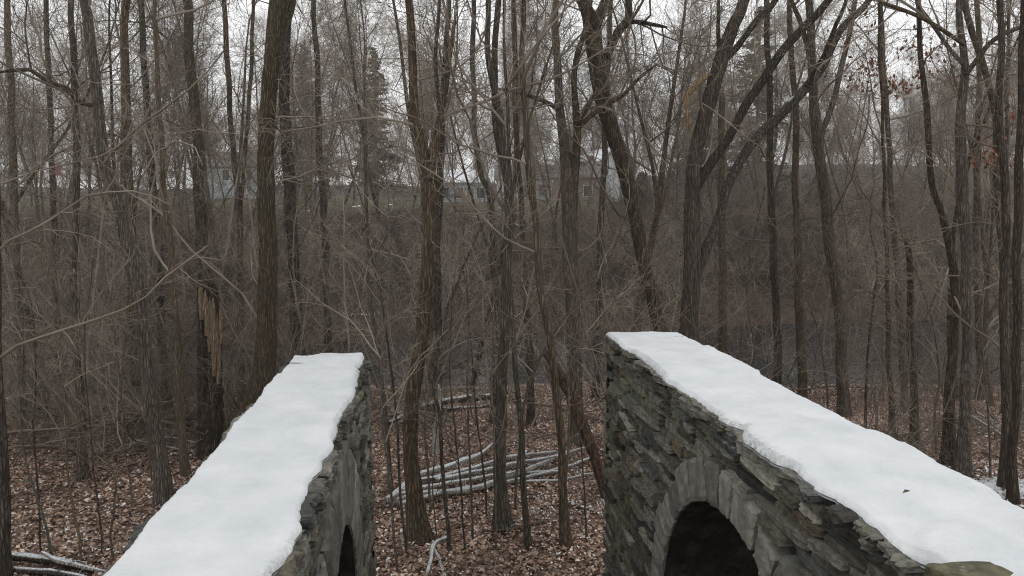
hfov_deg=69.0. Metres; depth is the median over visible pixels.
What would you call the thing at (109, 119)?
bare tree
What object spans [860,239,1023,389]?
shrub
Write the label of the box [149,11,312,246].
bare tree
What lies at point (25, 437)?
shrub
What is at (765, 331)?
shrub
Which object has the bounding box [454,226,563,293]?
shrub
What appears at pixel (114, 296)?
shrub
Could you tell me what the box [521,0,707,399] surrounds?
bare tree
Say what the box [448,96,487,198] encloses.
bare tree
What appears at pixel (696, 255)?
forked tree
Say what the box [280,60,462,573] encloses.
sapling
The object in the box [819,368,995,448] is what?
shrub
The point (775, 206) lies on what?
shrub
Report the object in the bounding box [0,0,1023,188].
sky
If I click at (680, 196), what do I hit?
shrub
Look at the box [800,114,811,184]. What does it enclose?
bare tree
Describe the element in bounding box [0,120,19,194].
bare tree
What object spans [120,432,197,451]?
dead branch
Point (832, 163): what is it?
bare tree
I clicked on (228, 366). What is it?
sapling
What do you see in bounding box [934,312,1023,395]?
shrub
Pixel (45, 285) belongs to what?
shrub
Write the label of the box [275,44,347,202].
conifer
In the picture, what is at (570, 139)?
bare tree
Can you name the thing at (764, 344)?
shrub
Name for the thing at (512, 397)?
shrub
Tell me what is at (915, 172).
shrub
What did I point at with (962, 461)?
bare tree
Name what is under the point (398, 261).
shrub
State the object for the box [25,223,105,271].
shrub
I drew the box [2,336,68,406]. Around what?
shrub
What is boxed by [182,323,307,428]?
shrub
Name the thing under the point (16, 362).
shrub
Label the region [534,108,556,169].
bare tree
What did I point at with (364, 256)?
shrub
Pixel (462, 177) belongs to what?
house
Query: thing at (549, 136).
bare tree
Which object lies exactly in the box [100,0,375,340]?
bare tree
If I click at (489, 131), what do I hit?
bare tree
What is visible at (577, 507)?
dead branch
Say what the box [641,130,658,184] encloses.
bare tree
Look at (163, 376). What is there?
shrub
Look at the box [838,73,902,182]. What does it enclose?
bare tree
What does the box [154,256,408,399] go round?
shrub
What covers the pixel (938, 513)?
snow
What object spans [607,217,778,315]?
shrub
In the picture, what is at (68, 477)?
sapling
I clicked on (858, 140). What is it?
bare tree
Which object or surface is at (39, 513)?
sapling
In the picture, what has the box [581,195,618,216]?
shrub
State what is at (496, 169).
house
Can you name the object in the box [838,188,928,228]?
shrub
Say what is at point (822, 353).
sapling
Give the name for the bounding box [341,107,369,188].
bare tree
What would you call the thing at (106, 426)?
shrub
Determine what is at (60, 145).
bare tree
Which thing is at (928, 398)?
shrub
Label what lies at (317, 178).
shrub
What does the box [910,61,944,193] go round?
bare tree
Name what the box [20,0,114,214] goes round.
bare tree
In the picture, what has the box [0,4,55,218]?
bare tree
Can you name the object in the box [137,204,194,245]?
shrub
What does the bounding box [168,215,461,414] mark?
shrub
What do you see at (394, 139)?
bare tree
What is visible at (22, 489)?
fallen leaves
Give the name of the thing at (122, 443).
sapling
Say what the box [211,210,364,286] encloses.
shrub
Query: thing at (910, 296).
tree
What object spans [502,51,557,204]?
bare tree
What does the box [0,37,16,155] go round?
bare tree
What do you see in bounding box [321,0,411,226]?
bare tree
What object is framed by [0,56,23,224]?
bare tree
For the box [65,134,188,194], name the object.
shrub
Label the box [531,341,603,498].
leaning dead trunk
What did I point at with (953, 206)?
shrub
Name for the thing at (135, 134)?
bare tree
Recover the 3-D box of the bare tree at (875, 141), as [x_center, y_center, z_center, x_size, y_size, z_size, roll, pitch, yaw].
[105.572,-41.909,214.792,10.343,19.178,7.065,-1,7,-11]
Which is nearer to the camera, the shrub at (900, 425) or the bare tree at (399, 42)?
the shrub at (900, 425)
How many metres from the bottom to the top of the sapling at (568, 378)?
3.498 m
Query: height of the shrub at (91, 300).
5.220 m
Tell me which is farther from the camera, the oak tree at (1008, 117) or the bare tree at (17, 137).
the bare tree at (17, 137)
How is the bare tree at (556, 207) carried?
on the ground
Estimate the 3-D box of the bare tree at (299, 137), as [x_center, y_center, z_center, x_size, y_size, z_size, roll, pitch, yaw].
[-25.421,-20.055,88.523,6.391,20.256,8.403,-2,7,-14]
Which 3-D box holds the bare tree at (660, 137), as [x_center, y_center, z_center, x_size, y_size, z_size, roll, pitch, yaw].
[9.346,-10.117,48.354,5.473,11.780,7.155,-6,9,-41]
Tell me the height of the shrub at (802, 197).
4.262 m
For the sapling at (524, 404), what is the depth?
9.76 m
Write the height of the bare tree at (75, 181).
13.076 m
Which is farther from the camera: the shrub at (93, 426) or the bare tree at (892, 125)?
the bare tree at (892, 125)
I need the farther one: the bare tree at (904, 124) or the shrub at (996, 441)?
the bare tree at (904, 124)
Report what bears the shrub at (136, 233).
on the ground
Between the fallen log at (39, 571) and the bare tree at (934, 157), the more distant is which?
the bare tree at (934, 157)
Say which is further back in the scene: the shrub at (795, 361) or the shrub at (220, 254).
the shrub at (220, 254)
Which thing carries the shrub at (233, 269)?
on the ground
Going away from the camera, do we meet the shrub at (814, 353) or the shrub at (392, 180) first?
the shrub at (814, 353)
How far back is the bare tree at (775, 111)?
48.83 m
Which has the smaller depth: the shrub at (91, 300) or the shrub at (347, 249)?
the shrub at (91, 300)
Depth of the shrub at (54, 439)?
11.38 m
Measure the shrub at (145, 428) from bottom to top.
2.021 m
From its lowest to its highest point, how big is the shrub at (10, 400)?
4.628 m
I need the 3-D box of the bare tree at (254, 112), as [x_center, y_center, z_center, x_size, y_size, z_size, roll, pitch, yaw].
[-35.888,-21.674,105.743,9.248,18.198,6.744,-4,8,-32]
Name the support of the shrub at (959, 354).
on the ground
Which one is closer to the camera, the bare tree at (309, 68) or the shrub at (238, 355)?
the shrub at (238, 355)
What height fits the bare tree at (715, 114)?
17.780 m
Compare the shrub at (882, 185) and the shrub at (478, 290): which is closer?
the shrub at (478, 290)
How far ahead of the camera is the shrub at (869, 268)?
37.06 m
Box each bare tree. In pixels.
[0,0,168,410]
[0,0,220,481]
[0,0,275,507]
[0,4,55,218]
[0,11,82,254]
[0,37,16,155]
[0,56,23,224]
[0,70,37,203]
[0,80,61,236]
[0,85,264,575]
[0,88,32,205]
[0,90,22,166]
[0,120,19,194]
[0,177,33,287]
[1,0,145,427]
[1,0,284,429]
[1,84,60,202]
[2,0,119,391]
[2,119,46,189]
[5,0,229,320]
[11,0,137,221]
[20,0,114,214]
[27,0,258,419]
[34,0,255,478]
[36,0,238,408]
[38,99,70,188]
[53,20,119,230]
[54,46,88,180]
[54,98,93,200]
[82,48,165,188]
[84,56,137,179]
[93,2,204,246]
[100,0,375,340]
[103,0,260,256]
[106,90,152,190]
[111,0,237,260]
[115,108,153,200]
[116,0,430,411]
[117,0,231,274]
[129,0,256,273]
[130,65,183,203]
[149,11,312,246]
[151,0,301,399]
[166,52,214,205]
[199,69,225,206]
[204,94,227,149]
[210,112,227,151]
[211,0,422,494]
[216,89,234,189]
[224,84,280,172]
[228,21,378,355]
[234,6,314,230]
[240,0,396,352]
[247,0,380,283]
[252,0,365,250]
[253,34,354,211]
[278,33,325,201]
[293,76,331,200]
[296,22,357,204]
[301,0,402,214]
[308,0,368,206]
[310,0,486,424]
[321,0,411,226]
[321,3,402,197]
[325,0,573,550]
[326,103,350,186]
[328,16,407,220]
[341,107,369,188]
[342,0,513,390]
[356,0,598,391]
[363,0,661,532]
[373,5,452,172]
[381,113,408,195]
[382,0,616,548]
[385,0,485,231]
[385,92,417,198]
[388,42,460,234]
[389,78,432,198]
[389,125,416,195]
[390,0,582,424]
[396,97,458,172]
[400,31,448,188]
[402,0,469,236]
[403,0,798,447]
[444,84,480,168]
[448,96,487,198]
[461,0,677,427]
[464,130,496,168]
[467,54,513,201]
[467,80,511,201]
[470,18,572,262]
[477,0,559,229]
[498,0,559,220]
[498,44,552,188]
[498,64,586,246]
[499,0,617,287]
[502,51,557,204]
[512,0,779,331]
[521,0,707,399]
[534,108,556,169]
[536,46,628,249]
[540,113,555,160]
[561,0,766,331]
[567,28,629,203]
[571,102,601,159]
[578,47,681,230]
[580,106,601,150]
[585,114,599,151]
[587,1,658,179]
[595,1,663,178]
[610,30,679,204]
[617,32,712,218]
[623,90,660,204]
[636,108,661,174]
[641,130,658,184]
[648,1,714,206]
[650,86,672,175]
[654,73,730,275]
[658,0,784,265]
[660,0,805,273]
[664,0,852,384]
[689,73,735,166]
[705,19,812,263]
[713,70,751,189]
[724,103,738,175]
[727,0,934,397]
[732,0,855,262]
[737,0,954,416]
[744,0,818,215]
[756,0,866,206]
[758,0,1019,476]
[763,32,876,214]
[770,0,941,435]
[773,41,832,206]
[775,114,792,183]
[776,0,910,275]
[784,130,810,198]
[799,59,911,257]
[800,96,830,181]
[800,105,844,195]
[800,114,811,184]
[811,55,876,184]
[834,0,1019,490]
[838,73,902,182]
[838,109,869,185]
[842,32,897,202]
[854,0,1023,468]
[861,0,1023,413]
[862,122,884,173]
[865,68,959,213]
[867,79,917,182]
[869,123,890,178]
[871,0,1019,400]
[876,107,922,182]
[878,39,956,205]
[879,67,973,258]
[879,94,913,185]
[884,48,950,192]
[891,0,1023,400]
[897,0,1023,407]
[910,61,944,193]
[914,42,974,221]
[917,17,984,197]
[928,78,972,200]
[937,1,1017,211]
[944,9,1023,265]
[945,43,1017,226]
[948,49,1023,247]
[969,0,1023,506]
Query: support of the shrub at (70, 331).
on the ground
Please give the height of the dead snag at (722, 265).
7.357 m
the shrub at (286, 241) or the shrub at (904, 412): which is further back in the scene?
the shrub at (286, 241)
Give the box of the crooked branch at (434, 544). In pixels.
[425,522,460,575]
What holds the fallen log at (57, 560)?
on the ground
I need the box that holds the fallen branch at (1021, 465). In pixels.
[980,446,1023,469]
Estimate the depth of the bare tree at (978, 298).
17.43 m
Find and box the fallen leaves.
[6,381,1023,575]
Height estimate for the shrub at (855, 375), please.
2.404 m
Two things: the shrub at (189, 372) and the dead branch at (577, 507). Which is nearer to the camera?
the dead branch at (577, 507)
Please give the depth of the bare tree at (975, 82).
46.67 m
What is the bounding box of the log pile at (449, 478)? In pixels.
[384,441,602,505]
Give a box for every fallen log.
[12,547,93,574]
[13,566,85,575]
[40,551,104,574]
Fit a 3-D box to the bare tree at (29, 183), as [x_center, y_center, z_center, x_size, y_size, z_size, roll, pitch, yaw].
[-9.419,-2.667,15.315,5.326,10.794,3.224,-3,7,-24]
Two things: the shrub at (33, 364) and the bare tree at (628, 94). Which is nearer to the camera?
the shrub at (33, 364)
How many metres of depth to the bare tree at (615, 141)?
12.24 m
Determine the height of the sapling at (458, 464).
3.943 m
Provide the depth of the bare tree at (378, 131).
61.12 m
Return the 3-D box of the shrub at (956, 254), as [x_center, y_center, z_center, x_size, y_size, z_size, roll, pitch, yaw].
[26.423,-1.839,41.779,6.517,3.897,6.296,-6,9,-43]
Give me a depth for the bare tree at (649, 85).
77.44 m
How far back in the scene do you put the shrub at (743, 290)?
15.93 m
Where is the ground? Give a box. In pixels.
[1,164,1023,575]
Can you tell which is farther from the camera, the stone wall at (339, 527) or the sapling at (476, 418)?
the sapling at (476, 418)
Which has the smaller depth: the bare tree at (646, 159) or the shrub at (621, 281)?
the shrub at (621, 281)
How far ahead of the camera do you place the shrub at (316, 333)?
17.20 m
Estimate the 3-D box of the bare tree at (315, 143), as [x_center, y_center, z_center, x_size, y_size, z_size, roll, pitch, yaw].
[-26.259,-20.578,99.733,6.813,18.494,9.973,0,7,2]
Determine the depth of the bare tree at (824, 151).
95.34 m
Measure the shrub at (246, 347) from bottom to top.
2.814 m
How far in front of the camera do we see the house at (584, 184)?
93.75 m
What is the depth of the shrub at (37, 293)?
15.98 m
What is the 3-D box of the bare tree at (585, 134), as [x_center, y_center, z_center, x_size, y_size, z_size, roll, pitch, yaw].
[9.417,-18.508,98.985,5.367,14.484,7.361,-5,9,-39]
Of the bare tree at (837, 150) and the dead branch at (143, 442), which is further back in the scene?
the bare tree at (837, 150)
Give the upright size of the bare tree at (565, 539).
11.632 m
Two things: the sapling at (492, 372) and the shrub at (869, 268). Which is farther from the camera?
the shrub at (869, 268)
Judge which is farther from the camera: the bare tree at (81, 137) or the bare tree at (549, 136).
the bare tree at (549, 136)
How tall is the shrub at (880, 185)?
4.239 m
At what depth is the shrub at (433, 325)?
16.79 m
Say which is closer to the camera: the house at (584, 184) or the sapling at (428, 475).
the sapling at (428, 475)
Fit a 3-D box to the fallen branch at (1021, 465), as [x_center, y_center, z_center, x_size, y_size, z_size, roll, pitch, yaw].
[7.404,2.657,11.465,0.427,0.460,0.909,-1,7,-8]
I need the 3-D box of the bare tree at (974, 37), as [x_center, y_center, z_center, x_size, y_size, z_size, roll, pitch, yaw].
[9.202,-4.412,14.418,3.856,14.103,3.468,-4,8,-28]
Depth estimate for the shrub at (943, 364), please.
17.71 m
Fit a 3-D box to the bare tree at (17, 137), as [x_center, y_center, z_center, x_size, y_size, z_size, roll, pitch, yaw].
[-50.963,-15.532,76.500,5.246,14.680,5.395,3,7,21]
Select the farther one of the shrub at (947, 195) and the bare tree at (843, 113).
the bare tree at (843, 113)
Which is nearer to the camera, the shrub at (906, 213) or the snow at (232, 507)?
the snow at (232, 507)
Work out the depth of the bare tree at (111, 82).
14.27 m
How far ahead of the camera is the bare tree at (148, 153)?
15.44 m
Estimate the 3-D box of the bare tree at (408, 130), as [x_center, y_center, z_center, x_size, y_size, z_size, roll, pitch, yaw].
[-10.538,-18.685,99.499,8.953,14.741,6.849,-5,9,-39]
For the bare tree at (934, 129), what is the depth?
46.08 m
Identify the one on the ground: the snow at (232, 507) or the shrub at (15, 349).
the shrub at (15, 349)
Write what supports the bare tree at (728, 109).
on the ground
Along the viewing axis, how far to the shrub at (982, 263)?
38.79 m
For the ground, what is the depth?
33.81 m
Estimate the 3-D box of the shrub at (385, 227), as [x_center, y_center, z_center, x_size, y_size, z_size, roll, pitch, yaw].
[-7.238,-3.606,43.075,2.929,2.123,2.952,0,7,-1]
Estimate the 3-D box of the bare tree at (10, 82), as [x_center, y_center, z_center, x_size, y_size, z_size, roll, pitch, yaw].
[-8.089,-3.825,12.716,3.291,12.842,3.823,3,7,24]
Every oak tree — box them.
[817,0,1017,412]
[917,0,1023,393]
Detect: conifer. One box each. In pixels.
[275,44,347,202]
[344,46,407,203]
[636,171,649,201]
[657,85,732,201]
[701,6,811,200]
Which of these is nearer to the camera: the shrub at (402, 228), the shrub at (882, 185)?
the shrub at (402, 228)
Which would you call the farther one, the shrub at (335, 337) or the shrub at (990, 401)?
the shrub at (335, 337)
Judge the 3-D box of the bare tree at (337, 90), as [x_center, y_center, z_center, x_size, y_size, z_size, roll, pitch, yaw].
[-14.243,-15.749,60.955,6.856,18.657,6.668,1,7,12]
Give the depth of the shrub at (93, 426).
11.50 m
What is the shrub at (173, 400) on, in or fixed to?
on the ground
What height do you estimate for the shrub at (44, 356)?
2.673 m
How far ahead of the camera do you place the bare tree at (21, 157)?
82.36 m
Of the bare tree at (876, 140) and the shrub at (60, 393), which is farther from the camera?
the bare tree at (876, 140)
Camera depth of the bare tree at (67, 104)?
94.68 m
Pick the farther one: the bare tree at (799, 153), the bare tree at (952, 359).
the bare tree at (799, 153)
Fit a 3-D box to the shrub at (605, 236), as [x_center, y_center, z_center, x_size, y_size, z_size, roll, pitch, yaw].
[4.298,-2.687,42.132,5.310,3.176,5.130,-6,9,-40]
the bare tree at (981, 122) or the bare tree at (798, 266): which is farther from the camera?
the bare tree at (981, 122)
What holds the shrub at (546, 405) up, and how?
on the ground
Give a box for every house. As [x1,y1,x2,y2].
[192,147,275,199]
[436,164,494,202]
[495,163,552,199]
[550,155,601,201]
[580,147,638,201]
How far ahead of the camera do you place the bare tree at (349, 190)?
46.35 m
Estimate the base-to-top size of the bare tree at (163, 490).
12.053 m
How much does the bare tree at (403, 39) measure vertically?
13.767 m
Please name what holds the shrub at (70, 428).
on the ground
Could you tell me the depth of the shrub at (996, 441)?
12.49 m
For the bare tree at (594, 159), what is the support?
on the ground
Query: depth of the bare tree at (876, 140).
153.70 m
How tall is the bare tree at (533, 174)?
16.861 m
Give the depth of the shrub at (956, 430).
11.39 m
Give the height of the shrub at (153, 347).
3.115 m
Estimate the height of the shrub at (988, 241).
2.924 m
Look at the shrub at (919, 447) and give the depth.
10.58 m
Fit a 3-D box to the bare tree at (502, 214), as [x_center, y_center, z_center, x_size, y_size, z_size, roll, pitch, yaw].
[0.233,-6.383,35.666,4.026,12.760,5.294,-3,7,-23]
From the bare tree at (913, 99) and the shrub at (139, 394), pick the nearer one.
the shrub at (139, 394)
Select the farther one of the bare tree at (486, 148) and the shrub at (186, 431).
the bare tree at (486, 148)
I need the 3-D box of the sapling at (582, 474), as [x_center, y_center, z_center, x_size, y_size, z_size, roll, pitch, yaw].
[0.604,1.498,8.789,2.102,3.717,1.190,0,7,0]
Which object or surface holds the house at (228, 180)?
on the ground
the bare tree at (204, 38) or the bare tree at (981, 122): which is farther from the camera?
the bare tree at (981, 122)
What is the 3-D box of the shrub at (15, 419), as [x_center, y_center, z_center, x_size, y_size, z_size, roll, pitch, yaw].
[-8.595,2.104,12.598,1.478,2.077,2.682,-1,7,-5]
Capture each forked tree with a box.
[217,0,651,546]
[645,0,1019,342]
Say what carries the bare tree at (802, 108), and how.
on the ground
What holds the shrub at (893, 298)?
on the ground
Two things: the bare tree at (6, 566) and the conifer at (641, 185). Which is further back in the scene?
the conifer at (641, 185)
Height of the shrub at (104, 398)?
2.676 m
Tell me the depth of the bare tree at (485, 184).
13.90 m
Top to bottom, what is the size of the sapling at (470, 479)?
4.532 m
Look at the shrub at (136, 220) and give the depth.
41.51 m
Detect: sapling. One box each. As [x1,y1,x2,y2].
[0,124,119,572]
[1,210,118,551]
[2,214,143,551]
[2,226,74,554]
[19,235,162,511]
[27,199,184,561]
[70,253,170,482]
[198,196,302,429]
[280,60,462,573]
[294,85,470,555]
[370,227,505,550]
[374,181,523,511]
[393,295,498,538]
[395,210,495,519]
[407,187,521,539]
[430,128,536,551]
[439,159,560,548]
[452,130,705,509]
[481,259,604,538]
[555,243,665,480]
[702,147,790,368]
[737,183,852,409]
[828,186,936,428]
[878,197,949,453]
[955,211,1023,477]
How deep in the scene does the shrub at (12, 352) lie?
12.49 m
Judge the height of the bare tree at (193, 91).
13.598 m
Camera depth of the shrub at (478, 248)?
39.08 m
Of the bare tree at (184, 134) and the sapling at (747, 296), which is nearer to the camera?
the sapling at (747, 296)
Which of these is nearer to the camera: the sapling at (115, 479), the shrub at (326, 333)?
the sapling at (115, 479)
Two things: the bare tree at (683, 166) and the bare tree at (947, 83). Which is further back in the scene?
the bare tree at (947, 83)
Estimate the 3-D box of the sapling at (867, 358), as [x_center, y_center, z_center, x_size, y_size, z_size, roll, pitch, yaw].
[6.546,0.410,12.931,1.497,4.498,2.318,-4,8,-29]
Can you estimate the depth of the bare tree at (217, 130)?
117.46 m
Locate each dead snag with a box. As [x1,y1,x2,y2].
[419,384,444,454]
[702,74,759,353]
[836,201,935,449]
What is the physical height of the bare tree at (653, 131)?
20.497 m
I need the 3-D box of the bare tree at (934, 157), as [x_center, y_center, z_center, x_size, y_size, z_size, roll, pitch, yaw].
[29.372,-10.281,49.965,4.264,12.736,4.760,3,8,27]
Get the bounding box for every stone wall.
[100,360,377,575]
[601,336,1012,575]
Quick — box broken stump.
[195,279,224,460]
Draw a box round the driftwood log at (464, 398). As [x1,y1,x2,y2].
[388,393,489,424]
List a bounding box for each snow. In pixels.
[103,352,364,575]
[605,331,1023,575]
[974,476,1023,501]
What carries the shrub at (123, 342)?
on the ground
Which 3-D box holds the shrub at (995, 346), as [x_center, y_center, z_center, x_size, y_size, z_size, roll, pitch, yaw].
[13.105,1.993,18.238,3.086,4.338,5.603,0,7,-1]
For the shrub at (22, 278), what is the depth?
14.95 m
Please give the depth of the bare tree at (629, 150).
42.76 m
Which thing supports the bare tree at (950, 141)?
on the ground
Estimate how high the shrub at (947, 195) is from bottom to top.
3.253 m
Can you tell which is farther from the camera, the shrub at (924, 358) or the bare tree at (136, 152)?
the bare tree at (136, 152)
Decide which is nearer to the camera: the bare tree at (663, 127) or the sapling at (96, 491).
the sapling at (96, 491)
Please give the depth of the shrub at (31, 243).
36.12 m
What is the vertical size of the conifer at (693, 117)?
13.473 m
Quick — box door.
[466,188,474,202]
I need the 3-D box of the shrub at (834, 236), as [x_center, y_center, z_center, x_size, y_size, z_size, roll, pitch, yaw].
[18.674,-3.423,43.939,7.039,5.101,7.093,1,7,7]
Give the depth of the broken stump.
11.72 m
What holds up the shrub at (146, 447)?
on the ground
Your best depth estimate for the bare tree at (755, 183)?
43.15 m
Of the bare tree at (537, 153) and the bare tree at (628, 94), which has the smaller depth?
the bare tree at (537, 153)
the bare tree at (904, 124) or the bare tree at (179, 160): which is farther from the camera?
the bare tree at (904, 124)
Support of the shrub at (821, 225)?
on the ground
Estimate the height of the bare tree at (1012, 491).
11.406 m
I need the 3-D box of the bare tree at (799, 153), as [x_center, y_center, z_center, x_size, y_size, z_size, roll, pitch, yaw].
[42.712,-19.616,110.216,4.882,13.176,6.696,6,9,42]
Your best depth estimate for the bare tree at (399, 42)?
19.00 m
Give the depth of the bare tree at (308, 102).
48.79 m
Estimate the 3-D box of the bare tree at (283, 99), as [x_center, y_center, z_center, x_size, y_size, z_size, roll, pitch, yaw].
[-4.422,-4.126,14.931,3.865,13.926,4.525,0,7,0]
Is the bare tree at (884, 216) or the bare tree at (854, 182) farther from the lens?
the bare tree at (854, 182)
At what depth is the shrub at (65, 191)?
70.17 m
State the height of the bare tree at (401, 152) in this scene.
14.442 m
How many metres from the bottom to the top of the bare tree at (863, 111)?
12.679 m
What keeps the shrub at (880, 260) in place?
on the ground
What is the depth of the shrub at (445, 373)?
14.36 m
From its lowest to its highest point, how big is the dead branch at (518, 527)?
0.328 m
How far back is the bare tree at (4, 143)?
37.21 m
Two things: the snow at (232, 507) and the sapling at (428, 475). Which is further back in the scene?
the sapling at (428, 475)
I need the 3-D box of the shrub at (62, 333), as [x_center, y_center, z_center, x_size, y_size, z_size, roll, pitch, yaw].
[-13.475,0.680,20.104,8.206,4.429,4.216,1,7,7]
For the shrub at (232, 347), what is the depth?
14.76 m
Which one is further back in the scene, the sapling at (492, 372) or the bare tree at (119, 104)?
the bare tree at (119, 104)
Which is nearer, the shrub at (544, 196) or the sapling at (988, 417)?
the sapling at (988, 417)
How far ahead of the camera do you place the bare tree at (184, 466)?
10.45 m
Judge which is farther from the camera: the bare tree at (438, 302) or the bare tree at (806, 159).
the bare tree at (806, 159)
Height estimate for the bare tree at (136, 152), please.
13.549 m
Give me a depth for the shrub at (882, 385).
11.96 m
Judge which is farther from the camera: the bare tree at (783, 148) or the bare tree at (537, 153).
the bare tree at (783, 148)
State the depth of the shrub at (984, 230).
44.57 m
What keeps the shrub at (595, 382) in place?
on the ground
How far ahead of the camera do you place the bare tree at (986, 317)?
15.93 m
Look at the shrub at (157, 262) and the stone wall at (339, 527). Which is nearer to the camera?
the stone wall at (339, 527)
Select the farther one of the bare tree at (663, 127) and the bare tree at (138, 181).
the bare tree at (663, 127)
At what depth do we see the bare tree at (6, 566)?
7.79 m
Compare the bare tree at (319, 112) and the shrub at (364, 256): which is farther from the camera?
the shrub at (364, 256)
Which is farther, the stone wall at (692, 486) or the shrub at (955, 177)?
the shrub at (955, 177)
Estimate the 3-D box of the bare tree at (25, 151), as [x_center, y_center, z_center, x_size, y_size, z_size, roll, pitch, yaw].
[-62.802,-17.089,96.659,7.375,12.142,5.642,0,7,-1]
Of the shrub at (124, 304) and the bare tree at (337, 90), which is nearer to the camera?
the shrub at (124, 304)
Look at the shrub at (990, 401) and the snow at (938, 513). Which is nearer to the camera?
the snow at (938, 513)
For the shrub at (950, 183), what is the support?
on the ground
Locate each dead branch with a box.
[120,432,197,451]
[481,508,547,531]
[537,502,604,513]
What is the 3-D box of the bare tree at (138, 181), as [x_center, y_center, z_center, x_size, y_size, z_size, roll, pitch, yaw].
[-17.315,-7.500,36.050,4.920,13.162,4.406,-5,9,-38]
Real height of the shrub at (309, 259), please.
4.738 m
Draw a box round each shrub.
[0,30,343,524]
[0,73,226,564]
[0,147,320,438]
[1,171,237,416]
[1,189,170,385]
[1,198,66,274]
[1,215,246,422]
[1,217,121,318]
[2,78,318,421]
[2,202,154,384]
[2,211,111,402]
[2,235,169,378]
[2,253,195,458]
[2,263,195,380]
[2,275,111,408]
[2,291,242,441]
[2,304,108,424]
[2,316,95,432]
[2,325,55,399]
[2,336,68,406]
[2,362,118,463]
[3,268,159,373]
[3,274,193,405]
[3,351,160,454]
[4,213,196,413]
[5,187,362,479]
[5,208,399,466]
[5,298,112,416]
[6,376,43,430]
[7,321,182,436]
[8,365,130,443]
[8,382,73,460]
[10,338,159,443]
[11,255,303,481]
[17,381,101,470]
[24,284,290,417]
[24,371,190,461]
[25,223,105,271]
[25,398,176,472]
[27,204,215,405]
[33,255,359,389]
[45,320,231,444]
[46,178,107,207]
[50,384,170,439]
[57,270,376,435]
[60,311,238,445]
[63,219,226,308]
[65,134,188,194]
[71,302,233,448]
[88,384,197,457]
[89,228,388,417]
[90,212,164,254]
[91,344,192,430]
[92,331,255,436]
[93,387,198,452]
[94,206,516,427]
[105,211,149,230]
[109,287,239,425]
[111,109,456,494]
[125,301,289,425]
[133,167,192,195]
[136,208,194,244]
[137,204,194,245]
[139,220,256,280]
[143,213,287,296]
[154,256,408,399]
[156,291,317,396]
[157,278,285,418]
[161,400,236,432]
[163,399,226,452]
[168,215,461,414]
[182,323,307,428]
[191,283,414,376]
[195,216,258,255]
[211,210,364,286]
[222,215,364,302]
[222,270,407,409]
[222,309,286,405]
[234,218,321,265]
[248,187,619,432]
[256,142,348,195]
[276,167,548,500]
[276,292,457,408]
[280,221,446,300]
[281,219,463,305]
[282,180,645,442]
[283,224,388,280]
[305,196,542,429]
[329,216,444,272]
[342,135,753,444]
[342,240,605,437]
[353,203,451,270]
[356,207,760,427]
[364,212,408,238]
[368,166,409,197]
[369,215,398,229]
[370,207,486,299]
[386,145,472,193]
[386,221,420,237]
[396,232,490,307]
[441,209,533,279]
[448,216,476,233]
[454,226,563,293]
[456,221,517,258]
[466,211,820,475]
[507,240,763,410]
[512,222,543,266]
[516,178,556,204]
[545,215,633,267]
[558,251,763,396]
[578,198,648,250]
[579,229,704,366]
[580,187,649,236]
[580,251,658,301]
[580,268,738,372]
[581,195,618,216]
[595,222,929,396]
[604,207,729,293]
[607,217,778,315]
[609,218,702,272]
[614,213,942,415]
[636,159,715,207]
[645,263,835,395]
[646,180,743,236]
[648,169,716,218]
[715,237,925,387]
[727,270,933,407]
[728,167,834,220]
[728,179,811,235]
[732,265,947,406]
[737,165,864,226]
[763,176,889,262]
[770,329,932,412]
[772,271,1023,460]
[774,156,865,215]
[777,188,884,272]
[783,170,876,210]
[791,190,936,284]
[802,170,901,233]
[803,156,881,193]
[812,293,980,409]
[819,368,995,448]
[823,211,956,294]
[828,332,1023,450]
[829,188,1023,388]
[831,160,928,213]
[832,150,925,200]
[833,173,901,206]
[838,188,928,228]
[838,240,929,274]
[840,395,956,456]
[850,243,1022,396]
[853,339,1007,464]
[858,174,972,243]
[859,331,996,455]
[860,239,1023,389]
[861,227,960,276]
[874,154,951,194]
[880,305,1023,403]
[894,307,1021,435]
[899,181,1013,240]
[906,370,1023,475]
[908,287,1023,433]
[909,182,973,210]
[910,154,985,205]
[911,170,984,213]
[914,226,1023,289]
[916,310,1023,400]
[924,235,1023,295]
[925,348,1023,440]
[928,368,1023,449]
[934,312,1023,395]
[936,163,955,199]
[939,282,1023,396]
[943,204,1023,259]
[943,220,1012,260]
[951,178,1011,224]
[972,232,1023,292]
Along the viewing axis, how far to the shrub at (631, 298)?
20.20 m
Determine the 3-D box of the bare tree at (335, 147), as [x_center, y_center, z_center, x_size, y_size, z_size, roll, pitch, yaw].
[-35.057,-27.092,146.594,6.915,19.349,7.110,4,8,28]
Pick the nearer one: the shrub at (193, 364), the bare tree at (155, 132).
the shrub at (193, 364)
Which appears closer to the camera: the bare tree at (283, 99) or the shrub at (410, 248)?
the bare tree at (283, 99)
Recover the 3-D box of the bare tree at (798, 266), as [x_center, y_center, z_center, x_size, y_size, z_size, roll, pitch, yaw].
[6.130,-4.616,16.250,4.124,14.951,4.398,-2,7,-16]
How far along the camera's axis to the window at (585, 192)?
93.46 m
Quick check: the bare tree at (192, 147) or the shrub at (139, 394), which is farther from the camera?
the bare tree at (192, 147)
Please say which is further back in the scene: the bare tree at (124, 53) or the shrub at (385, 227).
the shrub at (385, 227)
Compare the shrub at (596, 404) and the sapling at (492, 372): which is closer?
the sapling at (492, 372)
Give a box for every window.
[222,169,229,180]
[443,187,448,198]
[476,187,484,198]
[583,185,592,196]
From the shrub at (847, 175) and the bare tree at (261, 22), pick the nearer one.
the bare tree at (261, 22)

